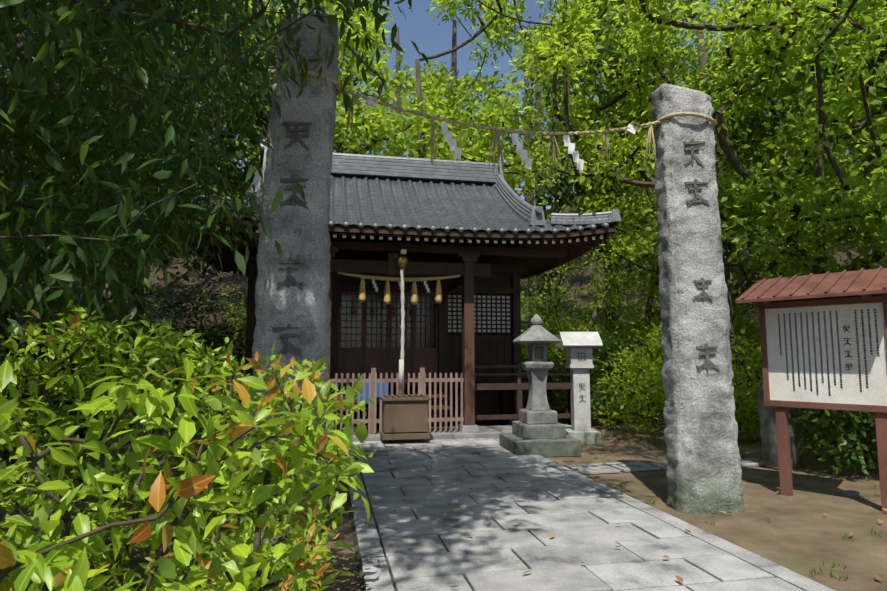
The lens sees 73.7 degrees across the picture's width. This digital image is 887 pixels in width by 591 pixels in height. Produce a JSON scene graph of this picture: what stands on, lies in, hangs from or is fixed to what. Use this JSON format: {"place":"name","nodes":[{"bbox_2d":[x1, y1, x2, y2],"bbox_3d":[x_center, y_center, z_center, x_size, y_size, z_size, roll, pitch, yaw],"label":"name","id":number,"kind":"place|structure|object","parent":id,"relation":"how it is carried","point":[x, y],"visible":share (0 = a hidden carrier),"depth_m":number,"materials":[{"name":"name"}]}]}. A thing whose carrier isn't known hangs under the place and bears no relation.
{"place":"outdoors","nodes":[
{"label":"outdoors","id":0,"kind":"place"},
{"bbox_2d":[398,249,405,396],"bbox_3d":[-0.781,0.548,11.011,0.100,2.760,0.500,1,-6,-11],"label":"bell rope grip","id":1,"kind":"object","parent":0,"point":[403,253],"visible":0.56,"depth_m":10.90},
{"bbox_2d":[0,150,886,590],"bbox_3d":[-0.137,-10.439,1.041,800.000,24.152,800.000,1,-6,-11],"label":"ground","id":2,"kind":"structure","parent":0,"point":[798,532],"depth_m":6.80,"materials":[{"name":"soil"}]},
{"bbox_2d":[0,304,36,416],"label":"shrub","id":3,"kind":"object","parent":2,"relation":"on","point":[6,314],"visible":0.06,"depth_m":8.75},
{"bbox_2d":[0,306,45,456],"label":"shrub","id":4,"kind":"object","parent":2,"relation":"on","point":[4,451],"visible":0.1,"depth_m":8.76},
{"bbox_2d":[0,304,70,411],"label":"shrub","id":5,"kind":"object","parent":2,"relation":"on","point":[20,347],"visible":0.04,"depth_m":12.54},
{"bbox_2d":[8,296,63,411],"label":"shrub","id":6,"kind":"object","parent":2,"relation":"on","point":[35,357],"depth_m":12.52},
{"bbox_2d":[6,284,72,412],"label":"shrub","id":7,"kind":"object","parent":2,"relation":"on","point":[24,334],"depth_m":12.86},
{"bbox_2d":[17,289,79,401],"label":"shrub","id":8,"kind":"object","parent":2,"relation":"on","point":[57,315],"depth_m":17.55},
{"bbox_2d":[0,12,109,177],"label":"tree","id":9,"kind":"object","parent":2,"relation":"on","point":[37,77],"depth_m":17.18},
{"bbox_2d":[7,301,144,414],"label":"shrub","id":10,"kind":"object","parent":2,"relation":"on","point":[64,337],"depth_m":16.04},
{"bbox_2d":[0,303,169,437],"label":"shrub","id":11,"kind":"object","parent":2,"relation":"on","point":[41,393],"depth_m":11.50,"materials":[{"name":"plant"}]},
{"bbox_2d":[0,0,275,363],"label":"tree","id":12,"kind":"object","parent":2,"relation":"on","point":[164,126],"depth_m":12.59,"materials":[{"name":"plant"}]},
{"bbox_2d":[1,0,275,336],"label":"tree","id":13,"kind":"object","parent":2,"relation":"on","point":[254,42],"depth_m":19.45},
{"bbox_2d":[0,0,278,367],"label":"tree","id":14,"kind":"object","parent":2,"relation":"on","point":[230,148],"depth_m":16.11,"materials":[{"name":"plant"}]},
{"bbox_2d":[40,275,245,420],"bbox_3d":[-7.429,1.352,15.096,5.350,4.217,5.180,1,-6,-11],"label":"shrub","id":15,"kind":"object","parent":2,"relation":"on","point":[170,312],"depth_m":14.78,"materials":[{"name":"plant"}]},
{"bbox_2d":[34,2,274,180],"bbox_3d":[-14.670,-10.086,28.308,15.886,24.158,15.413,1,-6,-11],"label":"tree","id":16,"kind":"object","parent":2,"relation":"on","point":[257,48],"depth_m":31.35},
{"bbox_2d":[94,294,240,419],"bbox_3d":[-7.081,1.680,15.890,4.191,3.465,4.279,1,-6,-11],"label":"shrub","id":17,"kind":"object","parent":2,"relation":"on","point":[208,343],"depth_m":15.95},
{"bbox_2d":[0,304,375,590],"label":"shrub","id":18,"kind":"object","parent":2,"relation":"on","point":[151,405],"depth_m":1.90,"materials":[{"name":"plant"}]},
{"bbox_2d":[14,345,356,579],"bbox_3d":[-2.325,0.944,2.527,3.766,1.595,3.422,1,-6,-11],"label":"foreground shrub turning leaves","id":19,"kind":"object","parent":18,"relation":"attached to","point":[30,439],"visible":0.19,"depth_m":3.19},
{"bbox_2d":[63,0,322,186],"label":"tree","id":20,"kind":"object","parent":2,"relation":"on","point":[270,7],"depth_m":34.98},
{"bbox_2d":[170,279,246,403],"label":"shrub","id":21,"kind":"object","parent":2,"relation":"on","point":[228,313],"depth_m":19.50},
{"bbox_2d":[0,0,428,369],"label":"canopy tree","id":22,"kind":"object","parent":2,"relation":"on","point":[59,18],"depth_m":4.91,"materials":[{"name":"plant"}]},
{"bbox_2d":[210,308,245,369],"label":"shrub","id":23,"kind":"object","parent":2,"relation":"on","point":[241,326],"depth_m":19.31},
{"bbox_2d":[143,0,417,371],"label":"tree","id":24,"kind":"object","parent":2,"relation":"on","point":[329,4],"depth_m":21.02,"materials":[{"name":"plant"}]},
{"bbox_2d":[173,0,376,169],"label":"tree","id":25,"kind":"object","parent":24,"relation":"attached to","point":[342,74],"visible":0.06,"depth_m":21.71,"materials":[{"name":"green plant"}]},
{"bbox_2d":[176,13,390,317],"bbox_3d":[-9.848,-9.727,31.165,13.305,23.106,14.777,1,-6,-11],"label":"tree","id":26,"kind":"object","parent":2,"relation":"on","point":[252,156],"depth_m":29.48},
{"bbox_2d":[240,14,339,539],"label":"pillar","id":27,"kind":"structure","parent":2,"relation":"on","point":[298,232],"depth_m":5.43,"materials":[{"name":"stone"}]},
{"bbox_2d":[272,122,311,356],"bbox_3d":[-1.374,-0.531,5.376,0.300,2.167,0.044,1,-6,-5],"label":"carved lettering","id":28,"kind":"object","parent":27,"relation":"attached to","point":[296,136],"visible":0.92,"depth_m":5.39},
{"bbox_2d":[267,68,716,175],"bbox_3d":[0.640,-1.623,6.129,4.830,0.859,0.620,1,-6,-11],"label":"sacred rope","id":29,"kind":"object","parent":27,"relation":"attached to","point":[496,129],"visible":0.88,"depth_m":6.07,"materials":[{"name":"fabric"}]},
{"bbox_2d":[365,96,636,170],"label":"paper streamers","id":30,"kind":"object","parent":29,"relation":"attached to","point":[515,141],"visible":1,"depth_m":6.09,"materials":[{"name":"paper"}]},
{"bbox_2d":[191,236,570,428],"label":"hall","id":31,"kind":"structure","parent":2,"relation":"on","point":[502,404],"depth_m":12.87,"materials":[{"name":"wood"}]},
{"bbox_2d":[176,368,463,437],"bbox_3d":[-2.175,1.983,11.074,5.235,1.240,0.095,1,-6,-11],"label":"porch fence","id":32,"kind":"object","parent":31,"relation":"on","point":[373,380],"visible":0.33,"depth_m":11.33,"materials":[{"name":"wood"}]},
{"bbox_2d":[356,382,388,403],"bbox_3d":[-1.419,1.937,11.784,0.620,0.420,0.300,1,-6,-11],"label":"blue crate","id":33,"kind":"object","parent":31,"relation":"in","point":[367,393],"visible":0.31,"depth_m":11.64,"materials":[{"name":"plastic"}]},
{"bbox_2d":[338,290,437,377],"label":"lattice doors","id":34,"kind":"structure","parent":31,"relation":"attached to","point":[383,361],"depth_m":13.11,"materials":[{"name":"wood"}]},
{"bbox_2d":[338,291,435,377],"bbox_3d":[-1.220,0.867,13.227,2.220,1.910,0.010,1,-6,-11],"label":"lattice panel","id":35,"kind":"object","parent":34,"relation":"in","point":[381,321],"depth_m":13.24,"materials":[{"name":"wood"}]},
{"bbox_2d":[163,214,613,271],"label":"roof eaves","id":36,"kind":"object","parent":31,"relation":"on","point":[531,263],"depth_m":15.47,"materials":[{"name":"wood"}]},
{"bbox_2d":[161,175,254,213],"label":"skirt roof tiles","id":37,"kind":"object","parent":36,"relation":"on","point":[230,211],"visible":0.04,"depth_m":10.72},
{"bbox_2d":[166,186,610,279],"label":"roof rafters","id":38,"kind":"object","parent":36,"relation":"attached to","point":[574,249],"visible":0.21,"depth_m":12.50,"materials":[{"name":"wood"}]},
{"bbox_2d":[167,219,610,279],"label":"rafter ends","id":39,"kind":"object","parent":38,"relation":"attached to","point":[443,240],"visible":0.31,"depth_m":11.23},
{"bbox_2d":[163,208,615,237],"bbox_3d":[-1.363,-0.944,14.147,8.416,0.332,6.714,1,-6,-11],"label":"eave board","id":40,"kind":"object","parent":38,"relation":"attached to","point":[608,230],"visible":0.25,"depth_m":11.04,"materials":[{"name":"wood"}]},
{"bbox_2d":[158,139,621,226],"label":"roof ridges","id":41,"kind":"object","parent":36,"relation":"on","point":[361,165],"visible":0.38,"depth_m":14.14,"materials":[{"name":"tile"}]},
{"bbox_2d":[232,168,559,230],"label":"roof tiles","id":42,"kind":"object","parent":36,"relation":"on","point":[371,201],"visible":0.73,"depth_m":12.92,"materials":[{"name":"tile"}]},
{"bbox_2d":[221,213,608,233],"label":"eave tiles","id":43,"kind":"object","parent":42,"relation":"attached to","point":[473,230],"visible":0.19,"depth_m":11.06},
{"bbox_2d":[398,268,404,388],"bbox_3d":[-0.775,0.614,11.012,0.110,2.252,0.105,1,-6,-11],"label":"bell rope","id":44,"kind":"object","parent":36,"relation":"hanging from","point":[401,374],"visible":0.98,"depth_m":10.99,"materials":[{"name":"white fabric"}]},
{"bbox_2d":[388,253,405,274],"bbox_3d":[-0.901,-0.608,11.487,0.340,0.420,0.040,1,-6,-11],"label":"name tablet","id":45,"kind":"object","parent":31,"relation":"attached to","point":[392,265],"visible":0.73,"depth_m":11.45,"materials":[{"name":"brown wood"}]},
{"bbox_2d":[337,272,459,304],"bbox_3d":[-0.846,-0.130,11.417,2.386,0.606,0.139,1,-6,-11],"label":"shimenawa rope","id":46,"kind":"object","parent":31,"relation":"attached to","point":[387,296],"visible":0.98,"depth_m":11.39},
{"bbox_2d":[372,280,428,291],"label":"paper streamers","id":47,"kind":"object","parent":46,"relation":"attached to","point":[399,282],"visible":0.73,"depth_m":11.40,"materials":[{"name":"paper"}]},
{"bbox_2d":[396,255,407,267],"bbox_3d":[-0.781,-0.635,11.135,0.235,0.260,0.235,1,-6,-11],"label":"bell","id":48,"kind":"object","parent":31,"relation":"hanging from","point":[401,261],"visible":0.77,"depth_m":11.05,"materials":[{"name":"gold metal"}]},
{"bbox_2d":[448,295,509,331],"bbox_3d":[-1.214,0.381,13.248,5.660,0.880,0.012,1,-6,-11],"label":"lattice window","id":49,"kind":"structure","parent":31,"relation":"attached to","point":[484,313],"depth_m":13.67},
{"bbox_2d":[273,0,499,158],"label":"tree","id":50,"kind":"object","parent":2,"relation":"on","point":[477,54],"depth_m":42.47,"materials":[{"name":"plant"}]},
{"bbox_2d":[205,419,570,447],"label":"hall landing stones","id":51,"kind":"object","parent":2,"relation":"on","point":[469,431],"visible":0.17,"depth_m":11.27,"materials":[{"name":"stone"}]},
{"bbox_2d":[375,71,485,112],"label":"tree","id":52,"kind":"object","parent":2,"relation":"on","point":[470,79],"visible":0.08,"depth_m":46.02,"materials":[{"name":"green plant"}]},
{"bbox_2d":[342,443,528,590],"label":"path bedding","id":53,"kind":"object","parent":2,"relation":"on","point":[360,575],"depth_m":4.92,"materials":[{"name":"concrete"}]},
{"bbox_2d":[313,0,565,184],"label":"tree","id":54,"kind":"object","parent":2,"relation":"on","point":[386,124],"depth_m":19.44,"materials":[{"name":"plant"}]},
{"bbox_2d":[332,0,534,152],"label":"tree","id":55,"kind":"object","parent":54,"relation":"attached to","point":[406,104],"visible":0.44,"depth_m":19.00,"materials":[{"name":"green plant"}]},
{"bbox_2d":[345,0,574,200],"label":"tree","id":56,"kind":"object","parent":2,"relation":"on","point":[423,78],"depth_m":31.56,"materials":[{"name":"plant"}]},
{"bbox_2d":[401,1,536,129],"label":"tree","id":57,"kind":"object","parent":56,"relation":"attached to","point":[442,66],"visible":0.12,"depth_m":34.78,"materials":[{"name":"green plant"}]},
{"bbox_2d":[104,419,881,587],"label":"weed tufts","id":58,"kind":"object","parent":2,"relation":"on","point":[105,583],"visible":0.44,"depth_m":5.16,"materials":[{"name":"green plant"}]},
{"bbox_2d":[414,0,605,205],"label":"tree","id":59,"kind":"object","parent":2,"relation":"on","point":[492,82],"depth_m":41.71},
{"bbox_2d":[434,0,604,126],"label":"tree","id":60,"kind":"object","parent":59,"relation":"attached to","point":[508,32],"visible":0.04,"depth_m":41.98,"materials":[{"name":"green plant"}]},
{"bbox_2d":[499,344,580,456],"bbox_3d":[1.575,1.707,9.888,1.128,1.780,1.128,1,-6,-11],"label":"stone lantern","id":61,"kind":"object","parent":2,"relation":"on","point":[538,428],"visible":1,"depth_m":9.60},
{"bbox_2d":[404,0,686,354],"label":"tree","id":62,"kind":"object","parent":2,"relation":"on","point":[473,145],"depth_m":21.95,"materials":[{"name":"plant"}]},
{"bbox_2d":[407,0,675,167],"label":"tree","id":63,"kind":"object","parent":62,"relation":"attached to","point":[488,1],"visible":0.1,"depth_m":22.79,"materials":[{"name":"green plant"}]},
{"bbox_2d":[520,275,584,401],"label":"shrub","id":64,"kind":"object","parent":2,"relation":"on","point":[540,304],"depth_m":19.78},
{"bbox_2d":[521,315,604,410],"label":"shrub","id":65,"kind":"object","parent":2,"relation":"on","point":[548,356],"depth_m":16.49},
{"bbox_2d":[520,253,609,357],"bbox_3d":[2.877,0.743,20.401,5.586,6.507,5.070,1,-6,-11],"label":"lime sapling","id":66,"kind":"object","parent":2,"relation":"on","point":[559,296],"depth_m":19.51,"materials":[{"name":"plant"}]},
{"bbox_2d":[521,301,628,406],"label":"shrub","id":67,"kind":"object","parent":2,"relation":"on","point":[562,326],"depth_m":18.62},
{"bbox_2d":[549,360,605,407],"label":"fan palm stalks","id":68,"kind":"object","parent":2,"relation":"on","point":[566,389],"visible":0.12,"depth_m":14.01,"materials":[{"name":"green plant"}]},
{"bbox_2d":[521,358,640,368],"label":"fan palm fronds","id":69,"kind":"object","parent":68,"relation":"attached to","point":[563,362],"visible":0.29,"depth_m":13.10,"materials":[{"name":"green plant"}]},
{"bbox_2d":[557,332,602,444],"bbox_3d":[2.540,1.695,11.002,0.720,2.038,0.715,0,-6,1],"label":"post lantern","id":70,"kind":"object","parent":2,"relation":"on","point":[574,344],"visible":0.9,"depth_m":10.85,"materials":[{"name":"stone"}]},
{"bbox_2d":[578,353,585,402],"bbox_3d":[2.537,1.507,10.844,0.145,0.916,0.058,0,-6,1],"label":"post lantern carving","id":71,"kind":"object","parent":70,"relation":"attached to","point":[581,385],"visible":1,"depth_m":10.85},
{"bbox_2d":[527,274,633,401],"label":"shrub","id":72,"kind":"object","parent":2,"relation":"on","point":[585,314],"depth_m":20.80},
{"bbox_2d":[345,438,834,590],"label":"path slabs","id":73,"kind":"structure","parent":2,"relation":"on","point":[580,515],"depth_m":5.15,"materials":[{"name":"stone"}]},
{"bbox_2d":[380,394,430,439],"bbox_3d":[-0.701,2.182,10.691,0.860,0.762,0.520,1,-6,-11],"label":"offering box","id":74,"kind":"object","parent":73,"relation":"on","point":[404,417],"visible":0.98,"depth_m":10.47,"materials":[{"name":"brown wood"}]},
{"bbox_2d":[547,320,664,426],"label":"shrub","id":75,"kind":"object","parent":2,"relation":"on","point":[599,355],"depth_m":13.34,"materials":[{"name":"plant"}]},
{"bbox_2d":[511,0,720,342],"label":"tree","id":76,"kind":"object","parent":2,"relation":"on","point":[608,268],"depth_m":31.21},
{"bbox_2d":[357,435,886,586],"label":"fallen leaves","id":77,"kind":"object","parent":2,"relation":"on","point":[877,576],"visible":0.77,"depth_m":5.76,"materials":[{"name":"brown plant"}]},
{"bbox_2d":[545,2,752,139],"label":"tree","id":78,"kind":"object","parent":2,"relation":"on","point":[648,92],"depth_m":41.71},
{"bbox_2d":[563,186,738,418],"bbox_3d":[5.178,0.233,15.594,4.280,6.519,3.970,1,-6,-11],"label":"lime sapling","id":79,"kind":"object","parent":2,"relation":"on","point":[648,282],"depth_m":15.69,"materials":[{"name":"plant"}]},
{"bbox_2d":[522,0,794,272],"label":"tree","id":80,"kind":"object","parent":2,"relation":"on","point":[557,192],"depth_m":22.08,"materials":[{"name":"plant"}]},
{"bbox_2d":[542,5,775,161],"bbox_3d":[8.572,-9.274,23.900,9.934,7.319,6.540,-2,-6,20],"label":"tree","id":81,"kind":"object","parent":80,"relation":"attached to","point":[683,34],"depth_m":22.03,"materials":[{"name":"green plant"}]},
{"bbox_2d":[592,271,751,406],"bbox_3d":[6.959,1.368,18.357,5.700,4.625,5.505,1,-6,-11],"label":"shrub","id":82,"kind":"object","parent":2,"relation":"on","point":[644,301],"depth_m":18.13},
{"bbox_2d":[589,304,759,422],"bbox_3d":[5.603,1.517,14.829,4.282,3.514,3.966,1,-6,-11],"label":"shrub","id":83,"kind":"object","parent":2,"relation":"on","point":[653,321],"depth_m":14.69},
{"bbox_2d":[592,321,761,443],"bbox_3d":[4.655,1.609,11.484,3.348,2.562,3.340,1,-6,-11],"label":"shrub","id":84,"kind":"object","parent":2,"relation":"on","point":[647,372],"depth_m":11.34,"materials":[{"name":"plant"}]},
{"bbox_2d":[519,0,856,274],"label":"tree","id":85,"kind":"object","parent":2,"relation":"on","point":[610,50],"depth_m":16.58,"materials":[{"name":"plant"}]},
{"bbox_2d":[524,0,680,150],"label":"tree","id":86,"kind":"object","parent":85,"relation":"attached to","point":[579,99],"visible":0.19,"depth_m":17.69,"materials":[{"name":"green plant"}]},
{"bbox_2d":[501,114,871,138],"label":"overhead cables","id":87,"kind":"object","parent":85,"relation":"attached to","point":[616,119],"visible":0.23,"depth_m":16.97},
{"bbox_2d":[508,0,886,429],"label":"tree","id":88,"kind":"object","parent":2,"relation":"on","point":[548,63],"depth_m":13.37,"materials":[{"name":"plant"}]},
{"bbox_2d":[509,0,874,113],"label":"tree foliage","id":89,"kind":"object","parent":88,"relation":"attached to","point":[525,42],"visible":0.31,"depth_m":14.13,"materials":[{"name":"green plant"}]},
{"bbox_2d":[651,84,744,513],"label":"pillar","id":90,"kind":"structure","parent":2,"relation":"on","point":[704,470],"depth_m":6.16,"materials":[{"name":"stone"}]},
{"bbox_2d":[683,139,719,371],"bbox_3d":[2.694,-0.447,6.193,0.279,2.468,0.045,0,-6,-3],"label":"carved lettering","id":91,"kind":"object","parent":90,"relation":"attached to","point":[707,363],"visible":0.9,"depth_m":6.22},
{"bbox_2d":[657,296,760,400],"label":"shrub","id":92,"kind":"object","parent":2,"relation":"on","point":[734,298],"depth_m":20.09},
{"bbox_2d":[615,6,828,270],"bbox_3d":[16.566,-11.148,32.601,13.861,24.913,12.673,-3,-7,26],"label":"tree","id":93,"kind":"object","parent":2,"relation":"on","point":[720,62],"depth_m":32.54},
{"bbox_2d":[732,262,760,398],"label":"shrub","id":94,"kind":"object","parent":2,"relation":"on","point":[753,314],"depth_m":19.80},
{"bbox_2d":[733,305,759,367],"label":"shrub","id":95,"kind":"object","parent":2,"relation":"on","point":[745,332],"depth_m":23.21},
{"bbox_2d":[733,299,762,412],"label":"shrub","id":96,"kind":"object","parent":2,"relation":"on","point":[747,324],"depth_m":16.74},
{"bbox_2d":[611,0,886,437],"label":"tree","id":97,"kind":"object","parent":2,"relation":"on","point":[771,255],"depth_m":11.60,"materials":[{"name":"plant"}]},
{"bbox_2d":[611,0,886,97],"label":"tree foliage","id":98,"kind":"object","parent":97,"relation":"attached to","point":[709,54],"visible":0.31,"depth_m":12.32,"materials":[{"name":"green plant"}]},
{"bbox_2d":[757,382,803,469],"bbox_3d":[4.836,1.829,8.468,0.709,1.601,0.403,4,-7,-33],"label":"memorial stone","id":99,"kind":"object","parent":2,"relation":"on","point":[768,425],"visible":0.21,"depth_m":8.28,"materials":[{"name":"stone"}]},
{"bbox_2d":[675,0,886,244],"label":"tree","id":100,"kind":"object","parent":2,"relation":"on","point":[755,132],"depth_m":16.67,"materials":[{"name":"plant"}]},
{"bbox_2d":[682,2,886,247],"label":"tree","id":101,"kind":"object","parent":2,"relation":"on","point":[706,50],"depth_m":22.99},
{"bbox_2d":[684,4,870,123],"bbox_3d":[15.337,-11.459,25.363,9.542,6.046,10.764,-3,-7,25],"label":"tree foliage","id":102,"kind":"object","parent":101,"relation":"attached to","point":[721,68],"visible":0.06,"depth_m":23.60,"materials":[{"name":"green plant"}]},
{"bbox_2d":[737,264,851,417],"bbox_3d":[9.263,1.251,13.665,4.612,4.044,5.277,1,-6,-11],"label":"shrub","id":103,"kind":"object","parent":2,"relation":"on","point":[757,345],"visible":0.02,"depth_m":14.48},
{"bbox_2d":[733,346,876,461],"bbox_3d":[6.872,1.465,10.340,3.714,2.620,3.497,1,-6,-11],"label":"shrub","id":104,"kind":"object","parent":2,"relation":"on","point":[752,423],"depth_m":10.36,"materials":[{"name":"plant"}]},
{"bbox_2d":[736,388,878,474],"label":"shrub","id":105,"kind":"object","parent":2,"relation":"on","point":[856,416],"depth_m":7.72,"materials":[{"name":"plant"}]},
{"bbox_2d":[750,241,886,433],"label":"shrub","id":106,"kind":"object","parent":2,"relation":"on","point":[864,264],"depth_m":12.49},
{"bbox_2d":[754,0,886,237],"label":"tree","id":107,"kind":"object","parent":2,"relation":"on","point":[809,49],"depth_m":9.93,"materials":[{"name":"plant"}]},
{"bbox_2d":[759,295,886,512],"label":"sign frame","id":108,"kind":"object","parent":2,"relation":"on","point":[784,453],"visible":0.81,"depth_m":6.66,"materials":[{"name":"wood"}]},
{"bbox_2d":[735,266,886,302],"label":"signboard roof","id":109,"kind":"structure","parent":108,"relation":"on","point":[862,281],"depth_m":6.51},
{"bbox_2d":[756,293,886,305],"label":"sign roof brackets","id":110,"kind":"object","parent":108,"relation":"attached to","point":[865,296],"visible":0.24,"depth_m":6.54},
{"bbox_2d":[765,302,886,405],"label":"sign panel","id":111,"kind":"object","parent":108,"relation":"in","point":[781,388],"visible":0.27,"depth_m":6.45,"materials":[{"name":"wood"}]},
{"bbox_2d":[778,309,879,395],"bbox_3d":[4.193,0.631,6.467,0.003,0.915,0.949,5,-8,-40],"label":"sign text","id":112,"kind":"object","parent":111,"relation":"attached to","point":[848,355],"visible":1,"depth_m":6.49},
{"bbox_2d":[842,490,860,497],"bbox_3d":[4.614,2.249,6.687,0.174,0.083,0.223,-5,-8,41],"label":"yard rock","id":113,"kind":"object","parent":2,"relation":"on","point":[849,493],"visible":0.81,"depth_m":6.63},
{"bbox_2d":[827,255,878,268],"bbox_3d":[13.514,0.973,19.688,4.019,4.596,4.023,1,-6,-11],"label":"tree","id":114,"kind":"object","parent":2,"relation":"on","point":[851,263],"depth_m":19.21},
{"bbox_2d":[0,0,886,209],"label":"sky","id":115,"kind":"structure","parent":0,"point":[431,38],"materials":[{"name":"blue"}]},
{"bbox_2d":[513,314,560,343],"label":"lantern roof","id":116,"kind":"structure","parent":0,"point":[535,332],"depth_m":9.80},
{"bbox_2d":[545,219,618,231],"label":"roof tiles","id":117,"kind":"object","parent":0,"point":[561,228],"visible":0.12,"depth_m":11.81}
]}

